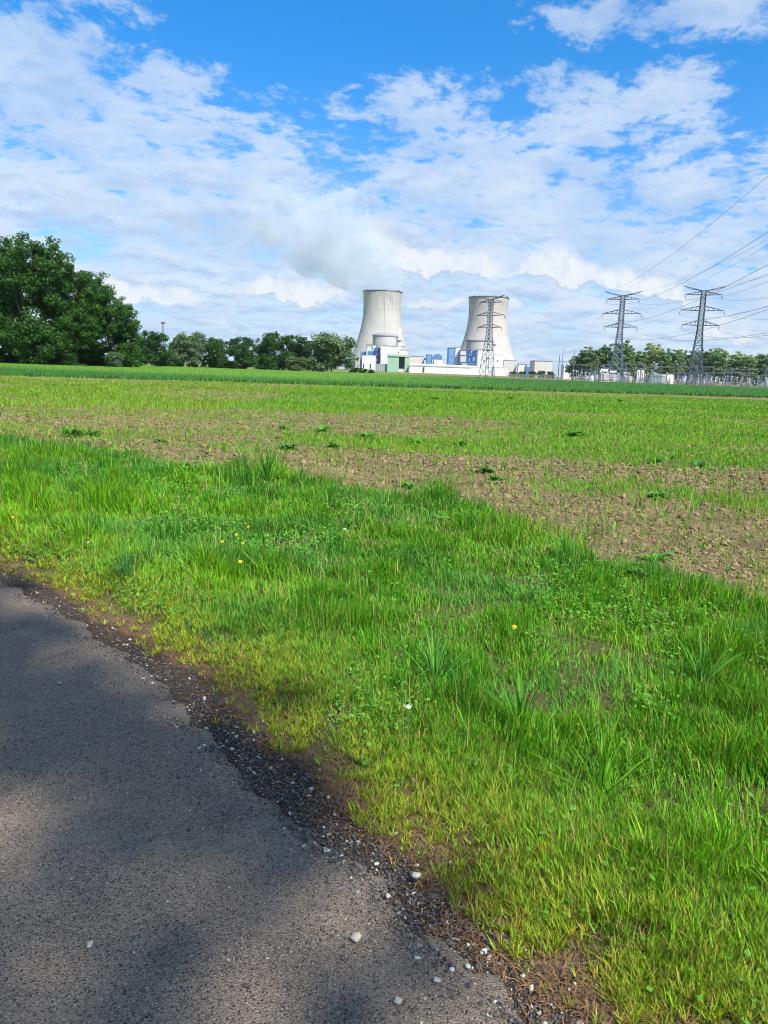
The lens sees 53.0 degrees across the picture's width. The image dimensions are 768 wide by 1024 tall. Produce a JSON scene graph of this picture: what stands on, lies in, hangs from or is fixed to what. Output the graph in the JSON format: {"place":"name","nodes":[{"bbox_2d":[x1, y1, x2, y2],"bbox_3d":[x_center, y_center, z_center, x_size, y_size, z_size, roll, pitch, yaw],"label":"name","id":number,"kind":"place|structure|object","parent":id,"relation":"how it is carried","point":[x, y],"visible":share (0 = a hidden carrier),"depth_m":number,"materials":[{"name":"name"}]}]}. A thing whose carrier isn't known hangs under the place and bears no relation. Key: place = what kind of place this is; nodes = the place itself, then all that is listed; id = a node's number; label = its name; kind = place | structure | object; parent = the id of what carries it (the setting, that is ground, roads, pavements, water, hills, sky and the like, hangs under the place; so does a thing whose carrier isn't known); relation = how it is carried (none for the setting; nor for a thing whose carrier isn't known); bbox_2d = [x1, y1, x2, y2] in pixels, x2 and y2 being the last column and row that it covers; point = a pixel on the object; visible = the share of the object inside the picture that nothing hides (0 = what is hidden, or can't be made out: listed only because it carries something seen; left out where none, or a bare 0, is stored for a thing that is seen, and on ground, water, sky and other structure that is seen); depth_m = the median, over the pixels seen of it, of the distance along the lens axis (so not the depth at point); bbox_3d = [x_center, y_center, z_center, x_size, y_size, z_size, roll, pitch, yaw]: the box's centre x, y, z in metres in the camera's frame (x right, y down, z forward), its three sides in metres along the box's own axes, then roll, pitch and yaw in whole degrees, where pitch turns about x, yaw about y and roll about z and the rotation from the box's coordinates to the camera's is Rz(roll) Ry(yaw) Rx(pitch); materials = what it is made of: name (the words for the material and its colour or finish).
{"place":"outdoors","nodes":[
{"label":"outdoors","id":0,"kind":"place"},
{"bbox_2d":[0,581,524,1023],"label":"path","id":1,"kind":"structure","parent":0,"point":[126,881],"depth_m":2.35,"materials":[{"name":"asphalt"}]},
{"bbox_2d":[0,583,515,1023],"bbox_3d":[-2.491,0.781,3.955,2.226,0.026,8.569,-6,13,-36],"label":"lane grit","id":2,"kind":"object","parent":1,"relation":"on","point":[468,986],"visible":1,"depth_m":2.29,"materials":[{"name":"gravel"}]},
{"bbox_2d":[350,932,361,941],"bbox_3d":[-0.079,1.194,2.161,0.031,0.022,0.033,6,11,21],"label":"stone","id":3,"kind":"object","parent":1,"relation":"on","point":[355,936],"visible":1,"depth_m":2.16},
{"bbox_2d":[394,996,401,1004],"bbox_3d":[0.036,1.238,1.951,0.021,0.015,0.023,10,13,36],"label":"stone","id":4,"kind":"object","parent":1,"relation":"on","point":[397,1000],"visible":1,"depth_m":1.95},
{"bbox_2d":[0,565,667,1023],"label":"gravel","id":5,"kind":"structure","parent":0,"point":[410,925],"depth_m":2.65,"materials":[{"name":"gravel"}]},
{"bbox_2d":[366,344,375,354],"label":"transformer hall","id":6,"kind":"structure","parent":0,"point":[370,349],"depth_m":1313.34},
{"bbox_2d":[375,348,379,370],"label":"pipe tower","id":7,"kind":"structure","parent":0,"point":[377,352],"depth_m":1311.20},
{"bbox_2d":[0,363,767,1023],"bbox_3d":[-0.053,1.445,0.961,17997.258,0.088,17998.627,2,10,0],"label":"ground","id":8,"kind":"structure","parent":0,"point":[270,737],"depth_m":4.51,"materials":[{"name":"soil"}]},
{"bbox_2d":[0,348,18,362],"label":"shrub","id":9,"kind":"object","parent":8,"relation":"on","point":[5,357],"visible":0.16,"depth_m":193.66,"materials":[{"name":"green plant"}]},
{"bbox_2d":[0,245,21,326],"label":"oak tree","id":10,"kind":"object","parent":8,"relation":"on","point":[2,249],"visible":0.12,"depth_m":183.28,"materials":[{"name":"green plant"}]},
{"bbox_2d":[0,231,80,364],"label":"oak tree","id":11,"kind":"object","parent":8,"relation":"on","point":[25,330],"visible":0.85,"depth_m":173.99,"materials":[{"name":"green plant"}]},
{"bbox_2d":[56,352,80,365],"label":"shrub","id":12,"kind":"object","parent":8,"relation":"on","point":[66,359],"visible":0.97,"depth_m":178.19,"materials":[{"name":"green plant"}]},
{"bbox_2d":[56,427,87,436],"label":"weed plant","id":13,"kind":"object","parent":8,"relation":"on","point":[70,431],"visible":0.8,"depth_m":16.04,"materials":[{"name":"green plant"}]},
{"bbox_2d":[30,270,123,363],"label":"oak tree","id":14,"kind":"object","parent":8,"relation":"on","point":[67,324],"visible":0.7,"depth_m":179.48,"materials":[{"name":"green plant"}]},
{"bbox_2d":[82,430,102,435],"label":"weed plant","id":15,"kind":"object","parent":8,"relation":"on","point":[93,432],"visible":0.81,"depth_m":16.41,"materials":[{"name":"green plant"}]},
{"bbox_2d":[76,295,144,366],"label":"oak tree","id":16,"kind":"object","parent":8,"relation":"on","point":[118,330],"visible":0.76,"depth_m":187.56,"materials":[{"name":"green plant"}]},
{"bbox_2d":[104,351,125,366],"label":"shrub","id":17,"kind":"object","parent":8,"relation":"on","point":[114,359],"visible":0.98,"depth_m":181.92,"materials":[{"name":"green plant"}]},
{"bbox_2d":[97,539,153,578],"bbox_3d":[-1.895,0.340,5.630,0.434,0.334,0.579,2,10,0],"label":"grass tuft","id":18,"kind":"object","parent":8,"relation":"on","point":[124,568],"visible":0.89,"depth_m":5.64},
{"bbox_2d":[133,330,174,366],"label":"bushy tree","id":19,"kind":"object","parent":8,"relation":"on","point":[150,345],"visible":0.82,"depth_m":272.65,"materials":[{"name":"green plant"}]},
{"bbox_2d":[135,533,175,563],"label":"grass tuft","id":20,"kind":"object","parent":8,"relation":"on","point":[148,556],"visible":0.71,"depth_m":6.01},
{"bbox_2d":[155,357,182,366],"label":"shrub","id":21,"kind":"object","parent":8,"relation":"on","point":[175,360],"visible":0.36,"depth_m":313.36,"materials":[{"name":"green plant"}]},
{"bbox_2d":[168,337,183,366],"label":"bushy tree","id":22,"kind":"object","parent":8,"relation":"on","point":[170,345],"visible":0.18,"depth_m":327.17,"materials":[{"name":"green plant"}]},
{"bbox_2d":[170,331,207,366],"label":"willow tree","id":23,"kind":"object","parent":8,"relation":"on","point":[188,349],"visible":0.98,"depth_m":320.21,"materials":[{"name":"green plant"}]},
{"bbox_2d":[198,337,228,367],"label":"bushy tree","id":24,"kind":"object","parent":8,"relation":"on","point":[214,350],"visible":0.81,"depth_m":326.13,"materials":[{"name":"green plant"}]},
{"bbox_2d":[216,358,241,368],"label":"shrub","id":25,"kind":"object","parent":8,"relation":"on","point":[226,362],"visible":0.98,"depth_m":314.85,"materials":[{"name":"green plant"}]},
{"bbox_2d":[223,335,258,368],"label":"bushy tree","id":26,"kind":"object","parent":8,"relation":"on","point":[244,357],"visible":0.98,"depth_m":324.79,"materials":[{"name":"green plant"}]},
{"bbox_2d":[244,440,293,483],"bbox_3d":[-1.570,-0.660,10.273,0.871,0.624,1.018,-6,13,-36],"label":"grass tuft","id":27,"kind":"object","parent":8,"relation":"on","point":[268,468],"visible":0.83,"depth_m":10.31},
{"bbox_2d":[253,331,285,369],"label":"bushy tree","id":28,"kind":"object","parent":8,"relation":"on","point":[267,359],"visible":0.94,"depth_m":334.76,"materials":[{"name":"green plant"}]},
{"bbox_2d":[275,443,299,449],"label":"weed plant","id":29,"kind":"object","parent":8,"relation":"on","point":[286,445],"visible":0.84,"depth_m":15.24,"materials":[{"name":"green plant"}]},
{"bbox_2d":[275,334,312,370],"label":"bushy tree","id":30,"kind":"object","parent":8,"relation":"on","point":[297,349],"visible":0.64,"depth_m":334.44,"materials":[{"name":"green plant"}]},
{"bbox_2d":[284,356,311,370],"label":"shrub","id":31,"kind":"object","parent":8,"relation":"on","point":[300,364],"visible":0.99,"depth_m":314.07,"materials":[{"name":"green plant"}]},
{"bbox_2d":[305,339,325,370],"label":"bushy tree","id":32,"kind":"object","parent":8,"relation":"on","point":[309,355],"visible":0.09,"depth_m":341.10,"materials":[{"name":"green plant"}]},
{"bbox_2d":[313,425,332,431],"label":"weed plant","id":33,"kind":"object","parent":8,"relation":"on","point":[323,428],"visible":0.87,"depth_m":19.69,"materials":[{"name":"green plant"}]},
{"bbox_2d":[302,476,357,509],"bbox_3d":[-0.597,-0.242,8.697,0.773,0.458,0.620,2,10,0],"label":"grass tuft","id":34,"kind":"object","parent":8,"relation":"on","point":[330,494],"visible":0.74,"depth_m":8.70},
{"bbox_2d":[306,331,359,371],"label":"willow tree","id":35,"kind":"object","parent":8,"relation":"on","point":[332,352],"visible":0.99,"depth_m":320.07,"materials":[{"name":"green plant"}]},
{"bbox_2d":[355,432,378,438],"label":"weed plant","id":36,"kind":"object","parent":8,"relation":"on","point":[365,434],"visible":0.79,"depth_m":18.41,"materials":[{"name":"green plant"}]},
{"bbox_2d":[362,355,375,370],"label":"white workshop","id":37,"kind":"structure","parent":8,"relation":"on","point":[368,361],"depth_m":1266.57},
{"bbox_2d":[344,289,408,371],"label":"cooling tower","id":38,"kind":"structure","parent":8,"relation":"on","point":[378,305],"depth_m":1512.21,"materials":[{"name":"concrete"}]},
{"bbox_2d":[0,513,761,1023],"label":"dry thatch","id":39,"kind":"object","parent":8,"relation":"on","point":[528,979],"visible":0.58,"depth_m":2.44,"materials":[{"name":"plant"}]},
{"bbox_2d":[376,364,386,371],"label":"louver wall","id":40,"kind":"structure","parent":8,"relation":"on","point":[381,367],"depth_m":1253.16,"materials":[{"name":"grey metal"}]},
{"bbox_2d":[0,417,767,1023],"bbox_3d":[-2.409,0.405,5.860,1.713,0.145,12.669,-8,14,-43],"label":"worn turf","id":41,"kind":"structure","parent":8,"relation":"on","point":[310,721],"depth_m":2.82,"materials":[{"name":"green plant"}]},
{"bbox_2d":[0,375,767,603],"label":"field sprouts","id":42,"kind":"object","parent":8,"relation":"on","point":[757,411],"visible":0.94,"depth_m":25.92,"materials":[{"name":"green plant"}]},
{"bbox_2d":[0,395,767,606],"bbox_3d":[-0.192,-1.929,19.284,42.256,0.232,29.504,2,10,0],"label":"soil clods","id":43,"kind":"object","parent":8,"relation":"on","point":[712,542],"visible":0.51,"depth_m":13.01,"materials":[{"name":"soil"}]},
{"bbox_2d":[0,362,767,397],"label":"dense crop","id":44,"kind":"object","parent":8,"relation":"on","point":[167,373],"visible":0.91,"depth_m":104.20,"materials":[{"name":"green plant"}]},
{"bbox_2d":[0,452,767,1023],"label":"verge clover","id":45,"kind":"object","parent":8,"relation":"on","point":[642,938],"visible":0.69,"depth_m":5.25,"materials":[{"name":"green plant"}]},
{"bbox_2d":[0,431,767,976],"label":"dry stalks","id":46,"kind":"object","parent":8,"relation":"on","point":[476,635],"visible":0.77,"depth_m":4.85,"materials":[{"name":"green plant"}]},
{"bbox_2d":[0,398,767,614],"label":"straw","id":47,"kind":"object","parent":8,"relation":"on","point":[501,484],"visible":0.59,"depth_m":12.16,"materials":[{"name":"plant"}]},
{"bbox_2d":[387,354,409,371],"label":"green shed","id":48,"kind":"structure","parent":8,"relation":"on","point":[397,363],"depth_m":1247.33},
{"bbox_2d":[397,328,401,348],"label":"vent stack","id":49,"kind":"object","parent":8,"relation":"on","point":[399,340],"visible":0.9,"depth_m":1311.44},
{"bbox_2d":[399,481,417,488],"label":"weed plant","id":50,"kind":"object","parent":8,"relation":"on","point":[407,484],"visible":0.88,"depth_m":10.73,"materials":[{"name":"green plant"}]},
{"bbox_2d":[401,437,428,443],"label":"weed plant","id":51,"kind":"object","parent":8,"relation":"on","point":[416,440],"visible":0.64,"depth_m":17.27,"materials":[{"name":"green plant"}]},
{"bbox_2d":[411,871,420,878],"bbox_3d":[0.101,1.158,2.454,0.029,0.019,0.026,7,12,26],"label":"stone","id":52,"kind":"object","parent":8,"relation":"on","point":[415,875],"visible":1,"depth_m":2.45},
{"bbox_2d":[409,356,425,363],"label":"beige store","id":53,"kind":"structure","parent":8,"relation":"on","point":[417,359],"depth_m":1324.11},
{"bbox_2d":[391,616,481,683],"bbox_3d":[0.259,0.710,3.930,0.513,0.370,0.575,2,10,0],"label":"grass tuft","id":54,"kind":"object","parent":8,"relation":"on","point":[435,661],"visible":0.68,"depth_m":3.93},
{"bbox_2d":[432,354,441,363],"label":"blue drum","id":55,"kind":"object","parent":8,"relation":"on","point":[437,357],"visible":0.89,"depth_m":1309.52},
{"bbox_2d":[409,363,480,374],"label":"long white hall","id":56,"kind":"structure","parent":8,"relation":"on","point":[444,369],"depth_m":1238.27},
{"bbox_2d":[447,347,454,364],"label":"blue hall","id":57,"kind":"structure","parent":8,"relation":"on","point":[450,356],"depth_m":1303.50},
{"bbox_2d":[454,347,460,364],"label":"pale hall","id":58,"kind":"structure","parent":8,"relation":"on","point":[457,349],"depth_m":1305.74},
{"bbox_2d":[458,350,477,365],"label":"machine hall","id":59,"kind":"structure","parent":8,"relation":"on","point":[468,357],"depth_m":1297.37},
{"bbox_2d":[457,496,497,527],"bbox_3d":[0.936,-0.003,7.941,0.558,0.385,0.580,8,12,28],"label":"grass tuft","id":60,"kind":"object","parent":8,"relation":"on","point":[471,516],"visible":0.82,"depth_m":7.98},
{"bbox_2d":[474,464,493,472],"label":"weed plant","id":61,"kind":"object","parent":8,"relation":"on","point":[488,470],"visible":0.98,"depth_m":12.54,"materials":[{"name":"green plant"}]},
{"bbox_2d":[460,295,516,371],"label":"cooling tower","id":62,"kind":"structure","parent":8,"relation":"on","point":[502,346],"depth_m":1570.08,"materials":[{"name":"concrete"}]},
{"bbox_2d":[476,295,504,377],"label":"pylon","id":63,"kind":"object","parent":8,"relation":"on","point":[491,303],"visible":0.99,"depth_m":418.86,"materials":[{"name":"metal"}]},
{"bbox_2d":[494,354,503,366],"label":"auxiliary building","id":64,"kind":"structure","parent":8,"relation":"on","point":[498,360],"depth_m":1307.75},
{"bbox_2d":[491,367,508,375],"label":"white hall end","id":65,"kind":"structure","parent":8,"relation":"on","point":[501,371],"depth_m":1238.38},
{"bbox_2d":[477,660,574,732],"bbox_3d":[0.655,0.842,3.449,0.489,0.322,0.471,7,12,27],"label":"grass tuft","id":66,"kind":"object","parent":8,"relation":"on","point":[519,702],"visible":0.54,"depth_m":3.48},
{"bbox_2d":[506,373,556,379],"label":"chain link fence","id":67,"kind":"object","parent":8,"relation":"on","point":[551,377],"visible":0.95,"depth_m":451.76,"materials":[{"name":"metal"}]},
{"bbox_2d":[529,360,552,376],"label":"flat hall","id":68,"kind":"structure","parent":8,"relation":"on","point":[536,366],"depth_m":1128.82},
{"bbox_2d":[561,430,587,436],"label":"weed plant","id":69,"kind":"object","parent":8,"relation":"on","point":[573,433],"visible":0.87,"depth_m":21.01,"materials":[{"name":"green plant"}]},
{"bbox_2d":[565,356,587,379],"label":"poplar tree","id":70,"kind":"object","parent":8,"relation":"on","point":[569,369],"visible":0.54,"depth_m":518.27,"materials":[{"name":"green plant"}]},
{"bbox_2d":[574,346,603,380],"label":"dark tree","id":71,"kind":"object","parent":8,"relation":"on","point":[589,357],"visible":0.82,"depth_m":511.10,"materials":[{"name":"green plant"}]},
{"bbox_2d":[521,705,675,806],"bbox_3d":[0.850,0.918,2.978,0.519,0.370,0.496,10,13,38],"label":"grass tuft","id":72,"kind":"object","parent":8,"relation":"on","point":[604,771],"visible":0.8,"depth_m":2.96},
{"bbox_2d":[599,368,609,381],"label":"transformer","id":73,"kind":"object","parent":8,"relation":"on","point":[606,376],"visible":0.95,"depth_m":369.87,"materials":[{"name":"white metal"}]},
{"bbox_2d":[593,343,619,373],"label":"dark tree","id":74,"kind":"object","parent":8,"relation":"on","point":[606,359],"visible":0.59,"depth_m":514.31,"materials":[{"name":"green plant"}]},
{"bbox_2d":[602,291,641,380],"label":"pylon","id":75,"kind":"object","parent":8,"relation":"on","point":[618,326],"visible":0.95,"depth_m":376.51,"materials":[{"name":"metal"}]},
{"bbox_2d":[612,232,766,304],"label":"power line","id":76,"kind":"object","parent":75,"relation":"attached to","point":[700,273],"visible":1,"depth_m":171.01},
{"bbox_2d":[613,339,635,375],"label":"dark tree","id":77,"kind":"object","parent":8,"relation":"on","point":[627,351],"visible":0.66,"depth_m":527.86,"materials":[{"name":"green plant"}]},
{"bbox_2d":[621,371,632,382],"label":"transformer","id":78,"kind":"object","parent":8,"relation":"on","point":[624,378],"visible":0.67,"depth_m":374.18,"materials":[{"name":"white metal"}]},
{"bbox_2d":[627,351,649,381],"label":"poplar tree","id":79,"kind":"object","parent":8,"relation":"on","point":[638,361],"visible":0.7,"depth_m":530.42,"materials":[{"name":"green plant"}]},
{"bbox_2d":[625,565,664,578],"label":"dock plant","id":80,"kind":"object","parent":8,"relation":"on","point":[630,569],"visible":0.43,"depth_m":6.14,"materials":[{"name":"green plant"}]},
{"bbox_2d":[641,342,664,379],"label":"poplar tree","id":81,"kind":"object","parent":8,"relation":"on","point":[654,355],"visible":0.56,"depth_m":536.14,"materials":[{"name":"green plant"}]},
{"bbox_2d":[633,552,674,562],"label":"dock plant","id":82,"kind":"object","parent":8,"relation":"on","point":[663,555],"visible":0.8,"depth_m":6.99,"materials":[{"name":"green plant"}]},
{"bbox_2d":[646,490,671,499],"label":"weed plant","id":83,"kind":"object","parent":8,"relation":"on","point":[659,494],"visible":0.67,"depth_m":10.56,"materials":[{"name":"green plant"}]},
{"bbox_2d":[647,374,673,383],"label":"control building","id":84,"kind":"structure","parent":8,"relation":"on","point":[661,378],"depth_m":365.60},
{"bbox_2d":[558,375,767,386],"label":"chain link fence","id":85,"kind":"object","parent":8,"relation":"on","point":[660,382],"visible":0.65,"depth_m":354.53,"materials":[{"name":"metal"}]},
{"bbox_2d":[655,348,682,374],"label":"dark tree","id":86,"kind":"object","parent":8,"relation":"on","point":[664,359],"visible":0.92,"depth_m":506.63,"materials":[{"name":"green plant"}]},
{"bbox_2d":[671,349,688,381],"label":"poplar tree","id":87,"kind":"object","parent":8,"relation":"on","point":[682,361],"visible":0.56,"depth_m":536.28,"materials":[{"name":"green plant"}]},
{"bbox_2d":[685,350,700,383],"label":"poplar tree","id":88,"kind":"object","parent":8,"relation":"on","point":[689,358],"visible":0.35,"depth_m":536.22,"materials":[{"name":"green plant"}]},
{"bbox_2d":[687,461,705,466],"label":"weed plant","id":89,"kind":"object","parent":8,"relation":"on","point":[695,463],"visible":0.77,"depth_m":14.77,"materials":[{"name":"green plant"}]},
{"bbox_2d":[679,286,725,384],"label":"pylon","id":90,"kind":"object","parent":8,"relation":"on","point":[700,373],"visible":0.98,"depth_m":344.56,"materials":[{"name":"metal"}]},
{"bbox_2d":[692,348,712,384],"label":"dark tree","id":91,"kind":"object","parent":8,"relation":"on","point":[706,360],"visible":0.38,"depth_m":522.88,"materials":[{"name":"green plant"}]},
{"bbox_2d":[656,627,759,685],"bbox_3d":[1.698,0.752,4.039,0.543,0.348,0.465,4,11,10],"label":"grass tuft","id":92,"kind":"object","parent":8,"relation":"on","point":[703,659],"visible":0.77,"depth_m":4.06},
{"bbox_2d":[703,349,727,384],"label":"dark tree","id":93,"kind":"object","parent":8,"relation":"on","point":[718,361],"visible":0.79,"depth_m":510.83,"materials":[{"name":"green plant"}]},
{"bbox_2d":[700,598,736,615],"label":"dock plant","id":94,"kind":"object","parent":8,"relation":"on","point":[719,607],"visible":0.45,"depth_m":5.45,"materials":[{"name":"green plant"}]},
{"bbox_2d":[710,347,745,383],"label":"poplar tree","id":95,"kind":"object","parent":8,"relation":"on","point":[730,365],"visible":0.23,"depth_m":520.27,"materials":[{"name":"green plant"}]},
{"bbox_2d":[729,355,758,383],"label":"poplar tree","id":96,"kind":"object","parent":8,"relation":"on","point":[745,363],"visible":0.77,"depth_m":506.59,"materials":[{"name":"green plant"}]},
{"bbox_2d":[744,353,764,385],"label":"poplar tree","id":97,"kind":"object","parent":8,"relation":"on","point":[759,360],"visible":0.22,"depth_m":525.71,"materials":[{"name":"green plant"}]},
{"bbox_2d":[756,354,767,386],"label":"dark tree","id":98,"kind":"object","parent":8,"relation":"on","point":[763,364],"visible":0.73,"depth_m":511.94,"materials":[{"name":"green plant"}]},
{"bbox_2d":[0,0,767,384],"label":"sky","id":99,"kind":"structure","parent":0,"point":[231,167],"materials":[{"name":"blue"}]},
{"bbox_2d":[372,332,397,348],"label":"reactor building","id":100,"kind":"structure","parent":0,"point":[385,338],"depth_m":1348.34,"materials":[{"name":"concrete"}]},
{"bbox_2d":[380,345,397,363],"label":"fuel building","id":101,"kind":"structure","parent":0,"point":[385,350],"depth_m":1302.45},
{"bbox_2d":[426,354,431,363],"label":"blue tank house","id":102,"kind":"structure","parent":0,"point":[428,358],"depth_m":1313.83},
{"bbox_2d":[466,337,493,350],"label":"reactor building","id":103,"kind":"structure","parent":0,"point":[474,343],"depth_m":1347.46,"materials":[{"name":"concrete"}]},
{"bbox_2d":[475,349,494,374],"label":"fuel building","id":104,"kind":"structure","parent":0,"point":[479,355],"depth_m":1304.28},
{"bbox_2d":[503,360,516,375],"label":"step building","id":105,"kind":"structure","parent":0,"point":[511,364],"depth_m":1313.06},
{"bbox_2d":[517,364,525,373],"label":"white building","id":106,"kind":"structure","parent":0,"point":[521,367],"depth_m":1296.15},
{"bbox_2d":[560,365,570,378],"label":"house","id":107,"kind":"structure","parent":0,"point":[564,373],"depth_m":629.38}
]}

